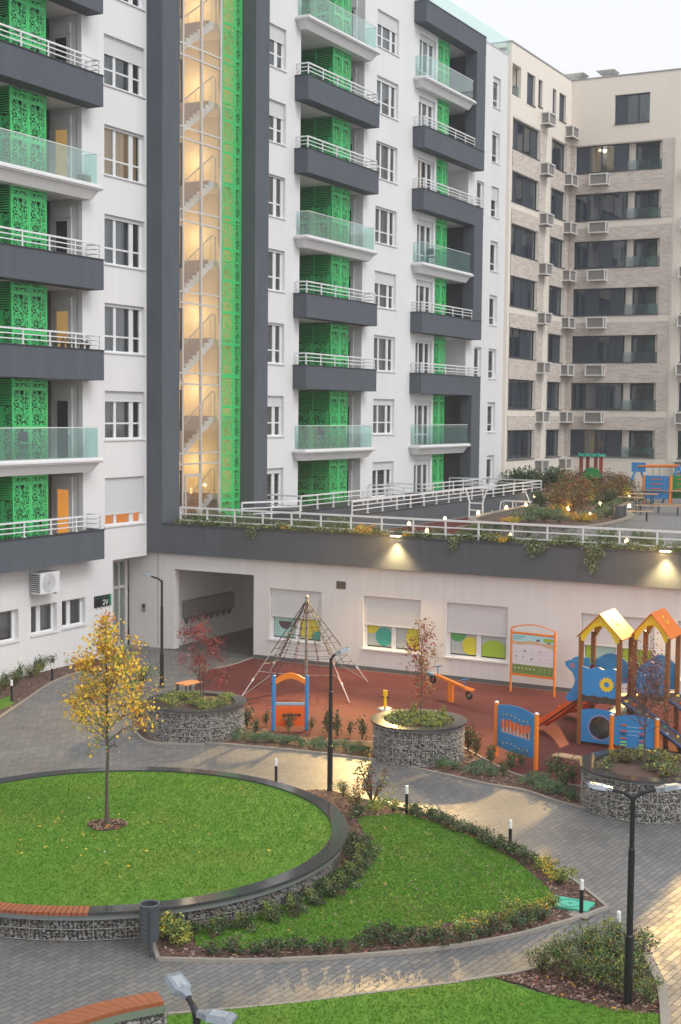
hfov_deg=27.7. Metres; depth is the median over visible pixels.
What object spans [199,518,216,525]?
trailing plant
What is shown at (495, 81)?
window
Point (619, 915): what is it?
bollard light
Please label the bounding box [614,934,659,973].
shrub
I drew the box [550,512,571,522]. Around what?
shrub
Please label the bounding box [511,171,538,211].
window
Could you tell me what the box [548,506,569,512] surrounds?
ground cover plant
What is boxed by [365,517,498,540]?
terrace rubber surface
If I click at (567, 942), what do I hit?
shrub
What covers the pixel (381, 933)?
shrub
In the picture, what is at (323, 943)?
shrub
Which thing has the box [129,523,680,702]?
podium building
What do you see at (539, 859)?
shrub
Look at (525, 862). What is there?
shrub
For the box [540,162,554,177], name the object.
air conditioner box
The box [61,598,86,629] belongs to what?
window
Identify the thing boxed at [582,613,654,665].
window
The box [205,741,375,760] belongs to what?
kerb
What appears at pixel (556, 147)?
window
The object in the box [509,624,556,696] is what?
info board
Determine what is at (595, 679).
play tower
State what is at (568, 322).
air conditioner box
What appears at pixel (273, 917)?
shrub
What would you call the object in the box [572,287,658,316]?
window
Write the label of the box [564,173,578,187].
air conditioner box
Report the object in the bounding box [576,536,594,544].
trailing plant
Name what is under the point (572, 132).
air conditioner box
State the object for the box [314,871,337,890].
shrub
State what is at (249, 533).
hanging ivy
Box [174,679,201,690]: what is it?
bench
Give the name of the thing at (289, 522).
shrub
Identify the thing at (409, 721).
heather tuft
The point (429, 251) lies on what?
folding chair
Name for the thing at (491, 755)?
shrub
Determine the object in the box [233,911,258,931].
shrub
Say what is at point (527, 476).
shrub
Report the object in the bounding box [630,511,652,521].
bench
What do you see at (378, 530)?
trailing plant
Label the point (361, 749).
juniper
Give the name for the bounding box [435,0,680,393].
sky
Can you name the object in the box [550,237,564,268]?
window
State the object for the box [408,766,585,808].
kerb
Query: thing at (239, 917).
shrub
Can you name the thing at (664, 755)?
heather tuft
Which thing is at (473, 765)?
juniper
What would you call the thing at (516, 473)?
shrub
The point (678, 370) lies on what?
air conditioner box
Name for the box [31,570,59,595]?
air conditioner
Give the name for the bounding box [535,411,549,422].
air conditioner box
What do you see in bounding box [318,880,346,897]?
shrub
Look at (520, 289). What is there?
window
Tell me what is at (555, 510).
shrub
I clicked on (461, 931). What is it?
shrub
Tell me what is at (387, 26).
window
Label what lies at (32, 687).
bark chips
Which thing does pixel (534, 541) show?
trailing plant
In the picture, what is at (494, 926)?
shrub
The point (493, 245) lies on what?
window
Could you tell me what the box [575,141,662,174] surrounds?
window
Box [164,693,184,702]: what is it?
heather tuft
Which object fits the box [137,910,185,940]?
shrub
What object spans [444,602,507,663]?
window
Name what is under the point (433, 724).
heather tuft
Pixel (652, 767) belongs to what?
heather tuft
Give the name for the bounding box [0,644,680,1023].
courtyard paving
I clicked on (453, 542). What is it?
hanging ivy
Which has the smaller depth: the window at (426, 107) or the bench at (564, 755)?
the bench at (564, 755)
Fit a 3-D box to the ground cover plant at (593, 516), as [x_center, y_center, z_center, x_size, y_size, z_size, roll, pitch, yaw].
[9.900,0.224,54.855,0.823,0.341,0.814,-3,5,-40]
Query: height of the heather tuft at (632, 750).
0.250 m
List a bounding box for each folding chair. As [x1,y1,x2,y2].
[17,431,36,458]
[316,428,328,447]
[426,248,436,262]
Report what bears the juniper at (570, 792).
on the mulch bed at (469, 775)
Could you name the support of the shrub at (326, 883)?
on the mulch bed at (542, 879)
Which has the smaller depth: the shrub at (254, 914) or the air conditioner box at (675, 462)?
the shrub at (254, 914)
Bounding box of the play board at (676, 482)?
[670,475,680,503]
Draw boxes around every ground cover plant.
[350,524,376,534]
[491,533,511,542]
[501,516,522,522]
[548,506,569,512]
[550,504,567,508]
[563,511,583,519]
[568,513,592,521]
[581,513,598,519]
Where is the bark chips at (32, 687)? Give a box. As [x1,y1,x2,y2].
[0,663,96,706]
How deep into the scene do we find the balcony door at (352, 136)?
62.43 m
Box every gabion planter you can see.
[144,690,246,742]
[370,709,466,766]
[578,749,680,823]
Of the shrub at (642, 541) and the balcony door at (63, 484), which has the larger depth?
the balcony door at (63, 484)
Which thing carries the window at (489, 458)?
in the apartment building at (232, 274)
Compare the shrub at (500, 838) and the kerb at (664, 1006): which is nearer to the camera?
the kerb at (664, 1006)
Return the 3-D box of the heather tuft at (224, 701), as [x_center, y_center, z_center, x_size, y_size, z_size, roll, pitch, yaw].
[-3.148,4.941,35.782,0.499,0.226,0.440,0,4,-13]
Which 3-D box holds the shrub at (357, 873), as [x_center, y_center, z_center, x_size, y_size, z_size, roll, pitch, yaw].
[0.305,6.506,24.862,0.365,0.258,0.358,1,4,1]
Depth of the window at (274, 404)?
56.94 m
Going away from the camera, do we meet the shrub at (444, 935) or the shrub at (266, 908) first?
the shrub at (444, 935)
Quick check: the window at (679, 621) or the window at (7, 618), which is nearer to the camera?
the window at (679, 621)
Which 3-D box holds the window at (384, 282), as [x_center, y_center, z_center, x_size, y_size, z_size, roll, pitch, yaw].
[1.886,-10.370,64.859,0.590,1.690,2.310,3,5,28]
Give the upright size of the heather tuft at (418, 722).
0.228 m
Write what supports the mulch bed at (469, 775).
on the courtyard paving at (40, 980)
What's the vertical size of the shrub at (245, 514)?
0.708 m
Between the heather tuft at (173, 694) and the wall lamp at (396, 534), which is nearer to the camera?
the heather tuft at (173, 694)
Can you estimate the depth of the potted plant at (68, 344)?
44.14 m
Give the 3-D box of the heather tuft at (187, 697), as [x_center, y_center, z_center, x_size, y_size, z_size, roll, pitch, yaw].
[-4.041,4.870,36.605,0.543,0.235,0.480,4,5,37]
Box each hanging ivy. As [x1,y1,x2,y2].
[244,527,258,538]
[447,538,459,551]
[524,542,537,557]
[533,542,547,554]
[582,545,599,574]
[590,545,605,559]
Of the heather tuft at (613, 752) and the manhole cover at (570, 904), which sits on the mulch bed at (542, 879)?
the manhole cover at (570, 904)
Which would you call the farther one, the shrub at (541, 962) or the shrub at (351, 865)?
the shrub at (351, 865)
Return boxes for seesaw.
[428,665,474,702]
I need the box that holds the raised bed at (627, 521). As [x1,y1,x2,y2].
[468,494,641,539]
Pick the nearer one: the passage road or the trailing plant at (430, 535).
the trailing plant at (430, 535)
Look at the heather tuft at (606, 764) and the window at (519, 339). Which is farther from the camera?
the window at (519, 339)
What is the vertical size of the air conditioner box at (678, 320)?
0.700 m
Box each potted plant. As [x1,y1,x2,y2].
[53,337,59,346]
[60,335,65,346]
[66,335,73,347]
[77,337,84,347]
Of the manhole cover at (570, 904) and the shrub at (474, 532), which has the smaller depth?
the manhole cover at (570, 904)
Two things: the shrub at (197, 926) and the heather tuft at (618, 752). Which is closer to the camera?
the shrub at (197, 926)
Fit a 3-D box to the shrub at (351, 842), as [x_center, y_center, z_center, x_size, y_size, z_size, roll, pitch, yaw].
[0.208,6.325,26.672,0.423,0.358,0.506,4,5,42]
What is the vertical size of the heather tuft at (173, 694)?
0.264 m
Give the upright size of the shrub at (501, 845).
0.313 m
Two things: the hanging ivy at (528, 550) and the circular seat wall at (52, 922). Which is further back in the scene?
the hanging ivy at (528, 550)
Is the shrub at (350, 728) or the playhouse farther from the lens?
the playhouse
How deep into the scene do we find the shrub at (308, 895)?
23.54 m
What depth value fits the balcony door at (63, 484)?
46.13 m
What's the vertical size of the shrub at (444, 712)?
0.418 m
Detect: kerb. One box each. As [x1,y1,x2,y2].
[0,663,109,717]
[133,726,204,745]
[153,942,159,960]
[158,906,608,962]
[168,936,670,1023]
[203,657,253,670]
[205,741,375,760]
[327,739,580,786]
[360,797,608,905]
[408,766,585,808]
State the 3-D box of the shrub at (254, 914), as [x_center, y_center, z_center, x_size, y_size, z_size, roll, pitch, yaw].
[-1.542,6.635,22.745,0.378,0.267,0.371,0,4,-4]
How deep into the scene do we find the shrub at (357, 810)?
28.67 m
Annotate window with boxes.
[0,609,20,645]
[30,603,58,637]
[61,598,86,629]
[103,34,145,98]
[104,125,145,184]
[104,214,145,270]
[104,303,145,355]
[104,391,145,440]
[104,476,145,527]
[119,0,145,11]
[267,396,284,437]
[267,468,280,506]
[268,249,285,292]
[268,322,285,364]
[268,588,321,644]
[269,99,286,146]
[269,174,286,219]
[270,24,287,72]
[361,596,420,654]
[372,461,391,496]
[373,399,394,434]
[374,335,395,372]
[375,206,397,247]
[375,271,396,310]
[376,141,398,184]
[377,10,399,57]
[377,76,398,121]
[414,400,428,444]
[414,459,427,491]
[415,340,429,372]
[416,280,430,311]
[417,219,431,263]
[418,158,432,189]
[419,34,434,78]
[419,96,433,127]
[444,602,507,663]
[474,347,481,378]
[477,181,484,213]
[486,455,494,484]
[487,402,495,432]
[488,349,496,379]
[489,295,497,326]
[490,241,498,272]
[491,187,498,218]
[492,132,500,164]
[493,76,501,110]
[506,430,534,460]
[507,379,535,409]
[508,328,535,360]
[509,276,536,310]
[510,224,537,260]
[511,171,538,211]
[512,119,539,160]
[527,73,535,107]
[538,81,542,108]
[545,429,560,457]
[546,382,559,409]
[548,334,560,362]
[549,285,562,315]
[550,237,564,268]
[551,188,565,221]
[552,139,566,173]
[559,94,566,123]
[570,383,655,410]
[570,429,654,458]
[571,335,657,363]
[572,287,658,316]
[573,238,659,269]
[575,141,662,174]
[575,190,660,222]
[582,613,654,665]
[614,92,649,124]
[676,431,680,458]
[677,383,680,410]
[679,621,680,681]
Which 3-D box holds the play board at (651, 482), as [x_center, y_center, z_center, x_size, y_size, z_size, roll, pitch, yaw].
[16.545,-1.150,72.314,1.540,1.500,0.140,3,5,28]
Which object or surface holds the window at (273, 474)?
in the apartment building at (232, 274)
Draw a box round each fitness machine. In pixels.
[464,487,492,520]
[499,500,531,509]
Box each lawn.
[0,696,13,709]
[0,772,331,907]
[167,977,659,1023]
[194,814,551,947]
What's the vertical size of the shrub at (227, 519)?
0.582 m
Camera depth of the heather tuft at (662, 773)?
28.84 m
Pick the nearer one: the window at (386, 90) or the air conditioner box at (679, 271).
the window at (386, 90)
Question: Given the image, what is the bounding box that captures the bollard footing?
[568,910,591,919]
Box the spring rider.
[377,690,392,710]
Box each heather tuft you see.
[157,692,177,702]
[160,698,183,706]
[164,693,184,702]
[166,689,180,696]
[180,692,193,699]
[182,690,201,697]
[185,697,201,705]
[193,699,214,708]
[199,696,222,702]
[204,698,222,707]
[214,699,228,706]
[216,694,231,703]
[217,691,234,699]
[382,711,406,718]
[383,716,405,724]
[394,719,410,725]
[395,708,408,717]
[402,717,416,726]
[404,712,424,718]
[412,718,430,726]
[421,720,438,726]
[424,716,440,726]
[430,715,449,725]
[431,717,454,725]
[592,756,617,769]
[601,754,618,763]
[604,748,624,755]
[608,748,629,759]
[611,751,632,760]
[617,753,635,761]
[620,751,639,760]
[626,744,643,755]
[626,747,642,755]
[634,745,660,760]
[635,752,663,762]
[639,760,663,771]
[646,747,666,755]
[650,759,673,768]
[653,753,675,761]
[656,765,675,776]
[657,749,678,764]
[657,759,680,770]
[658,754,677,763]
[659,766,680,775]
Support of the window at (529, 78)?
in the apartment building at (629, 140)
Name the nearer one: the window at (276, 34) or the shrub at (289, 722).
the shrub at (289, 722)
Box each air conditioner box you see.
[534,459,548,471]
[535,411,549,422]
[536,362,550,373]
[537,312,551,324]
[538,262,552,275]
[539,212,553,226]
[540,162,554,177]
[541,111,556,127]
[558,458,571,469]
[559,411,572,422]
[560,364,573,375]
[561,317,575,328]
[562,269,576,282]
[563,221,577,234]
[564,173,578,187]
[565,125,579,140]
[583,412,603,422]
[584,364,604,375]
[585,317,606,328]
[587,269,607,281]
[588,221,608,233]
[589,172,609,186]
[673,460,680,471]
[674,412,680,423]
[675,364,680,375]
[677,315,680,326]
[678,266,680,277]
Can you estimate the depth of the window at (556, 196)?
84.92 m
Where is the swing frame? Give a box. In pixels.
[630,462,680,502]
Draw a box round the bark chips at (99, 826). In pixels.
[88,818,127,830]
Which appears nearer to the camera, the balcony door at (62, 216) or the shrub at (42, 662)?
the shrub at (42, 662)
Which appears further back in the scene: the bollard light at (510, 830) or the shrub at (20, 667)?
the shrub at (20, 667)
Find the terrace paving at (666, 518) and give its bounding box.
[384,491,680,545]
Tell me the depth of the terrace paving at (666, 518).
61.09 m
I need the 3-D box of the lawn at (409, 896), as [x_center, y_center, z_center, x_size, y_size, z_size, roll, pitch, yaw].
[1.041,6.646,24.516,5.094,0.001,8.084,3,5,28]
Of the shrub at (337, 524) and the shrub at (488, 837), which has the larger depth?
the shrub at (337, 524)
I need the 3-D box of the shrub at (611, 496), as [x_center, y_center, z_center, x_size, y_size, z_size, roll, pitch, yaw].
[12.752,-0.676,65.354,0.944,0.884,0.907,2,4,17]
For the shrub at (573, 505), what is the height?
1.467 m
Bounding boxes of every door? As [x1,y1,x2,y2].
[51,22,70,63]
[52,114,71,177]
[52,206,71,253]
[53,297,71,347]
[53,387,72,457]
[53,476,72,532]
[113,558,126,647]
[343,461,352,499]
[344,331,353,367]
[344,396,352,446]
[345,266,354,299]
[346,134,355,162]
[346,200,354,244]
[347,67,356,93]
[348,0,357,38]
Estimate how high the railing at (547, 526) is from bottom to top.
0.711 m
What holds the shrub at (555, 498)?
on the raised bed at (627, 521)
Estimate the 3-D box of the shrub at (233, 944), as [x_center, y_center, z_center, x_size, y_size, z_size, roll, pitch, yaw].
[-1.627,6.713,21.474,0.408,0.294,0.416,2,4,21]
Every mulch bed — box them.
[0,658,107,714]
[132,704,164,741]
[156,790,602,957]
[216,724,375,757]
[419,749,581,804]
[494,947,659,1012]
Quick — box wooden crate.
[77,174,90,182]
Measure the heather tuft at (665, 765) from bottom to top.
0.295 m
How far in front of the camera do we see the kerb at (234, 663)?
46.20 m
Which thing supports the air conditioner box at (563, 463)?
attached to the apartment building at (629, 140)
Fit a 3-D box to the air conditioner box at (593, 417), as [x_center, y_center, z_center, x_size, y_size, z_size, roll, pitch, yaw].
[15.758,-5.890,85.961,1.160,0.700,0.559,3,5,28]
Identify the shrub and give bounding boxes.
[0,674,9,689]
[0,677,9,691]
[8,669,23,685]
[15,662,25,680]
[21,660,42,677]
[31,657,41,675]
[36,654,50,669]
[37,654,44,673]
[49,654,56,666]
[129,676,139,689]
[131,663,161,686]
[132,691,146,715]
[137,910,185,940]
[160,921,192,946]
[175,514,192,522]
[175,916,188,932]
[179,921,195,937]
[186,916,206,934]
[187,511,201,523]
[196,510,224,523]
[200,938,219,954]
[203,917,232,937]
[208,915,219,933]
[212,910,234,928]
[214,512,239,525]
[220,933,244,953]
[228,512,259,521]
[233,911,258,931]
[234,910,244,927]
[236,909,257,921]
[243,700,254,728]
[243,939,267,953]
[245,513,269,526]
[252,715,258,732]
[260,708,271,724]
[260,932,286,956]
[261,900,273,920]
[262,899,286,914]
[263,906,281,923]
[281,932,308,951]
[282,710,295,730]
[284,518,300,529]
[284,890,304,907]
[285,897,309,917]
[286,894,295,911]
[295,516,316,528]
[301,884,326,897]
[304,934,334,952]
[305,888,315,903]
[306,892,327,906]
[308,715,315,730]
[311,517,330,531]
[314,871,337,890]
[318,512,352,530]
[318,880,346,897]
[319,706,333,733]
[322,874,335,896]
[328,867,347,882]
[329,780,354,796]
[330,936,349,952]
[332,709,341,736]
[334,873,361,888]
[335,860,353,873]
[335,871,344,884]
[341,780,365,806]
[343,849,365,864]
[344,830,363,848]
[344,843,358,854]
[345,861,355,875]
[346,929,374,951]
[347,718,354,735]
[347,798,368,818]
[348,827,359,839]
[348,864,366,879]
[353,754,396,802]
[353,844,376,859]
[354,854,362,867]
[355,713,370,739]
[355,842,365,857]
[355,854,375,870]
[357,831,375,842]
[357,839,381,851]
[361,922,380,939]
[366,796,390,813]
[368,925,396,946]
[377,918,399,935]
[380,796,402,811]
[382,927,411,945]
[400,800,419,813]
[400,922,421,938]
[406,802,424,816]
[408,701,416,711]
[412,925,438,944]
[414,802,439,818]
[422,919,444,938]
[424,527,447,537]
[424,710,432,720]
[427,809,448,822]
[429,922,454,946]
[434,811,458,826]
[437,705,446,717]
[443,814,461,830]
[450,913,478,933]
[451,924,477,943]
[453,819,469,833]
[455,523,486,539]
[463,722,478,750]
[464,820,485,836]
[468,910,496,927]
[471,731,484,755]
[471,922,494,936]
[474,823,495,840]
[477,832,495,843]
[482,831,509,848]
[483,745,498,762]
[484,911,511,935]
[493,837,520,851]
[495,906,517,923]
[497,469,521,489]
[498,758,508,776]
[500,896,528,914]
[502,748,519,770]
[505,839,529,855]
[505,909,527,929]
[507,510,528,521]
[510,465,543,490]
[513,469,535,489]
[513,507,538,521]
[515,903,539,925]
[516,845,532,859]
[517,749,527,766]
[519,849,538,865]
[522,941,562,973]
[525,506,555,521]
[527,897,548,911]
[528,502,547,516]
[529,468,553,491]
[530,490,548,506]
[531,465,565,492]
[531,853,552,869]
[531,906,553,919]
[537,483,561,505]
[538,858,559,873]
[541,506,563,516]
[542,864,568,881]
[542,889,560,907]
[543,480,572,511]
[543,753,556,775]
[544,469,582,496]
[544,930,581,967]
[549,749,568,781]
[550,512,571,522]
[550,867,578,883]
[551,947,590,982]
[556,483,593,512]
[556,531,581,543]
[556,918,610,962]
[557,766,573,786]
[563,466,588,488]
[563,755,580,783]
[569,476,602,506]
[573,474,599,500]
[573,930,614,970]
[575,949,622,988]
[579,926,597,946]
[582,508,603,518]
[583,490,603,504]
[585,475,618,500]
[587,915,623,951]
[588,529,628,542]
[588,935,646,974]
[588,954,640,994]
[589,501,604,509]
[596,505,611,517]
[597,468,619,489]
[598,479,616,502]
[602,489,619,502]
[602,499,620,506]
[603,922,652,950]
[612,472,639,498]
[612,496,628,503]
[614,471,628,489]
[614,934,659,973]
[618,953,663,988]
[622,476,646,496]
[630,531,667,546]
[633,976,663,1006]
[634,494,645,501]
[670,540,680,549]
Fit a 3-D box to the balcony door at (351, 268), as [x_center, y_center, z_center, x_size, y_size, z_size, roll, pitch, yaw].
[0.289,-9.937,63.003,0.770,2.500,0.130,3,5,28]
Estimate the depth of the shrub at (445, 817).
28.18 m
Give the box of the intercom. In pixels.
[142,603,145,610]
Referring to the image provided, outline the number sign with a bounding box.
[94,594,110,607]
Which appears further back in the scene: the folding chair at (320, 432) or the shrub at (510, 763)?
the folding chair at (320, 432)
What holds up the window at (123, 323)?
in the apartment building at (232, 274)
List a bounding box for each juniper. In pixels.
[230,726,253,739]
[245,731,267,741]
[259,730,284,742]
[273,732,296,743]
[288,734,310,745]
[300,735,325,747]
[315,739,339,749]
[337,738,362,750]
[347,742,371,754]
[434,755,450,767]
[442,760,462,769]
[458,759,486,774]
[483,762,499,775]
[515,769,541,783]
[528,771,560,788]
[534,778,565,793]
[558,785,580,799]
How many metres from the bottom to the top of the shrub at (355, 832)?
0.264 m
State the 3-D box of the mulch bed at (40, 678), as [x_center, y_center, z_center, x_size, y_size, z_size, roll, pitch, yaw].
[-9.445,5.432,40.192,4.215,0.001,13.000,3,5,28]
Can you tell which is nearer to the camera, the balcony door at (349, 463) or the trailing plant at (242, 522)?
the trailing plant at (242, 522)
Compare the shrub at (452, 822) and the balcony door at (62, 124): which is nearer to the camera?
the shrub at (452, 822)
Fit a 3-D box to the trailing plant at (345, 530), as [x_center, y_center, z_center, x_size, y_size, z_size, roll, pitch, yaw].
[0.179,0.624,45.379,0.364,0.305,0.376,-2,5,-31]
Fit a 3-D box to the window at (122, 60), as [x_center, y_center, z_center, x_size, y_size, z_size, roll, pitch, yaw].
[-7.521,-15.090,46.919,0.590,1.690,2.320,3,5,28]
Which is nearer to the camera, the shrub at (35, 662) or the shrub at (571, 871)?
the shrub at (571, 871)
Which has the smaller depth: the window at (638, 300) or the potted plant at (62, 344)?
the potted plant at (62, 344)
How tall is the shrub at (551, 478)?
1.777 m
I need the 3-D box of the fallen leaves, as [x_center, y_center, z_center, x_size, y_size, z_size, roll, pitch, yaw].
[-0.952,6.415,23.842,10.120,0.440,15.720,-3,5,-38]
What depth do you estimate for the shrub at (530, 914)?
22.78 m
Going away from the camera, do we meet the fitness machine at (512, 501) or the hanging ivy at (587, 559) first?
the hanging ivy at (587, 559)
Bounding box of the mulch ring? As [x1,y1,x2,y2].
[88,819,127,830]
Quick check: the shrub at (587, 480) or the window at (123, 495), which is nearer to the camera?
the window at (123, 495)
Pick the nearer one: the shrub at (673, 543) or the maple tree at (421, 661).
the maple tree at (421, 661)
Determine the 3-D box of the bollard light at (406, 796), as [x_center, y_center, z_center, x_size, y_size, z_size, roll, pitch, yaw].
[1.393,6.058,29.064,0.100,0.620,0.100,3,5,28]
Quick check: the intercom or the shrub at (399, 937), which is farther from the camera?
the intercom
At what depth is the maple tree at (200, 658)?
36.11 m
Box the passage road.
[167,627,253,657]
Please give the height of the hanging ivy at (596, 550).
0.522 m
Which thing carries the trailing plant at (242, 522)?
on the podium building at (475, 600)
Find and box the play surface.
[194,658,680,784]
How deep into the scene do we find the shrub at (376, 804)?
28.98 m
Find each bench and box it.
[31,991,166,1023]
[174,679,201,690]
[552,752,581,777]
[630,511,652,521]
[635,505,680,515]
[653,503,680,512]
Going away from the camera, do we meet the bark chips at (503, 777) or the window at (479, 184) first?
the bark chips at (503, 777)
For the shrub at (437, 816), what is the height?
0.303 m
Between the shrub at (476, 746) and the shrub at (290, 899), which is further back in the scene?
the shrub at (476, 746)
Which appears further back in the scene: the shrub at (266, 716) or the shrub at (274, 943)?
the shrub at (266, 716)
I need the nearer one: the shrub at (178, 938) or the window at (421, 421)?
the shrub at (178, 938)
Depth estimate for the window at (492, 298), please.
76.97 m
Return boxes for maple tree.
[57,608,174,823]
[175,607,230,697]
[398,615,450,720]
[608,632,679,767]
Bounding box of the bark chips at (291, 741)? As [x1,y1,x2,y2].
[217,727,373,756]
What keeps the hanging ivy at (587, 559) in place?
hanging from the podium building at (475, 600)
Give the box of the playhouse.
[577,453,605,489]
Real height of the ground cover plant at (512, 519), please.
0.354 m
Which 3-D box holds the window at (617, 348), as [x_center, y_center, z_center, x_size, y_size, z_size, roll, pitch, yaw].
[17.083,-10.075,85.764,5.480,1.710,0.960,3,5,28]
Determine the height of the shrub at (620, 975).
0.577 m
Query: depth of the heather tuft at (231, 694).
36.58 m
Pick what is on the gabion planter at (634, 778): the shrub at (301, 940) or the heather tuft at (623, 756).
the heather tuft at (623, 756)
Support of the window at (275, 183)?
in the apartment building at (232, 274)
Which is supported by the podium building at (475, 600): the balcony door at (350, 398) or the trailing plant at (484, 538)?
the trailing plant at (484, 538)
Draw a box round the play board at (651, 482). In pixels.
[642,475,671,503]
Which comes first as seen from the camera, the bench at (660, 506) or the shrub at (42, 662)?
the shrub at (42, 662)
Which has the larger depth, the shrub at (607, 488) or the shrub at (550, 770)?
the shrub at (607, 488)
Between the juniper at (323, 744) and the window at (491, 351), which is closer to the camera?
the juniper at (323, 744)
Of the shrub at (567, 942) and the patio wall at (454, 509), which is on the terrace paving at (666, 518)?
the patio wall at (454, 509)
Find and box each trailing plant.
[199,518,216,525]
[233,517,247,526]
[265,524,274,528]
[274,519,285,528]
[288,524,299,529]
[313,525,326,531]
[327,526,338,533]
[339,527,349,532]
[372,525,383,534]
[379,529,389,535]
[406,528,424,536]
[417,530,426,537]
[425,531,435,537]
[454,534,467,539]
[462,533,474,539]
[480,533,490,540]
[481,532,501,540]
[503,534,518,541]
[510,537,524,542]
[528,535,543,543]
[550,536,565,544]
[569,539,581,545]
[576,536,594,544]
[580,540,591,546]
[591,539,609,547]
[605,540,616,547]
[612,543,627,548]
[621,541,638,549]
[630,542,644,549]
[649,542,660,550]
[670,544,680,552]
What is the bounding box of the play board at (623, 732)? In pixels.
[609,713,659,749]
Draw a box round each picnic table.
[600,496,643,510]
[623,492,658,508]
[639,489,680,503]
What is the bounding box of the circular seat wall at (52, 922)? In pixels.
[0,767,347,941]
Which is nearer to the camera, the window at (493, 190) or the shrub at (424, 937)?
the shrub at (424, 937)
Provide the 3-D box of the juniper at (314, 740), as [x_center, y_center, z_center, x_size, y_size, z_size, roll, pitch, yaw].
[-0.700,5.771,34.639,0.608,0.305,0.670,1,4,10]
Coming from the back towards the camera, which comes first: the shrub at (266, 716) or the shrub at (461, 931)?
the shrub at (266, 716)
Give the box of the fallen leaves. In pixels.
[0,779,638,1016]
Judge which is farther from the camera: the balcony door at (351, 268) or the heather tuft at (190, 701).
the balcony door at (351, 268)
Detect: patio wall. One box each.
[265,489,539,530]
[267,497,405,514]
[385,489,483,507]
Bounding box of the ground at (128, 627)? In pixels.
[127,440,562,643]
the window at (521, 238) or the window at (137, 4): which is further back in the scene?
the window at (521, 238)
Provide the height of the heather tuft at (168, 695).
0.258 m
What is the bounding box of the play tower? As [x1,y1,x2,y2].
[539,608,680,748]
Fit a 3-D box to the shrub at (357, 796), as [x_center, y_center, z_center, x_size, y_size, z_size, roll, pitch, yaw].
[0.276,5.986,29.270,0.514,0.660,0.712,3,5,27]
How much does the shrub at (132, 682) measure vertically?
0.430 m
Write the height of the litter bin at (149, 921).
0.800 m
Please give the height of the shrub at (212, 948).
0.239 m
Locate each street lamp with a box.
[141,573,164,687]
[164,972,237,1023]
[327,647,350,790]
[586,782,680,1005]
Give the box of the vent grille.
[336,581,345,588]
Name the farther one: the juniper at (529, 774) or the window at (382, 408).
the window at (382, 408)
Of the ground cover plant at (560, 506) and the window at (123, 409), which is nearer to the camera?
the window at (123, 409)
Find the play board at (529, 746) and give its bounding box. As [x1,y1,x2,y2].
[493,701,538,769]
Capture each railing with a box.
[180,506,680,547]
[241,500,300,517]
[267,484,404,510]
[350,477,541,514]
[387,477,481,496]
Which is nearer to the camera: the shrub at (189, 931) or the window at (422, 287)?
the shrub at (189, 931)
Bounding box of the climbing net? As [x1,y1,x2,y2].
[242,595,367,702]
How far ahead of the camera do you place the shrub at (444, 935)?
21.92 m
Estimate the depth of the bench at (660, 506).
64.44 m
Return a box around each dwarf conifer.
[492,520,500,535]
[523,526,530,537]
[629,528,637,542]
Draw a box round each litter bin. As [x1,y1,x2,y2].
[139,899,159,957]
[611,505,625,518]
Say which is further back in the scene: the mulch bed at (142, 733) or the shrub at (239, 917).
the mulch bed at (142, 733)
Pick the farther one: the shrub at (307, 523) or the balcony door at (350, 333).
the balcony door at (350, 333)
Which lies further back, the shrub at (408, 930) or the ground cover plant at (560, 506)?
the ground cover plant at (560, 506)
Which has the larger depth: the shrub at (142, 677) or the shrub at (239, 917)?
the shrub at (142, 677)
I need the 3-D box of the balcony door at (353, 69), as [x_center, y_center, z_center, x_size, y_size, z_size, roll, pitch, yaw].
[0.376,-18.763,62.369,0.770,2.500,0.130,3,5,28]
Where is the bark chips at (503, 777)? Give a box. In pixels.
[421,749,582,804]
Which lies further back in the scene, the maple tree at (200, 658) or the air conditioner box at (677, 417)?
the air conditioner box at (677, 417)
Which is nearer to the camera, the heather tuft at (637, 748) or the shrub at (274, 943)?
the shrub at (274, 943)
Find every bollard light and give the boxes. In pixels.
[10,680,12,700]
[51,663,52,680]
[275,758,277,780]
[404,785,408,813]
[508,819,511,842]
[579,879,583,912]
[616,911,620,942]
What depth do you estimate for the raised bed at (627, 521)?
53.91 m
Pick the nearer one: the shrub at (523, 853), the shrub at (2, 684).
the shrub at (523, 853)
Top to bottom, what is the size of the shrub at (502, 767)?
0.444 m
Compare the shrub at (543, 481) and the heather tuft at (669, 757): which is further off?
the shrub at (543, 481)
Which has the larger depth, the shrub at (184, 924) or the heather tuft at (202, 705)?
the heather tuft at (202, 705)
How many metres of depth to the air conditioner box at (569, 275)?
85.45 m
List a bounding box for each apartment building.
[0,0,508,681]
[491,40,680,493]
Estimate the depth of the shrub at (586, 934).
21.22 m
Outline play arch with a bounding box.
[272,673,308,730]
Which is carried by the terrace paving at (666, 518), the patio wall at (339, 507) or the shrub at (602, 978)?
the patio wall at (339, 507)
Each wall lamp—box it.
[390,533,401,536]
[659,547,671,551]
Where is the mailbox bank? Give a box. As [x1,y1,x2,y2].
[182,591,233,623]
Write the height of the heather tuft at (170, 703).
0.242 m
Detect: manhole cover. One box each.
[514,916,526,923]
[546,895,594,911]

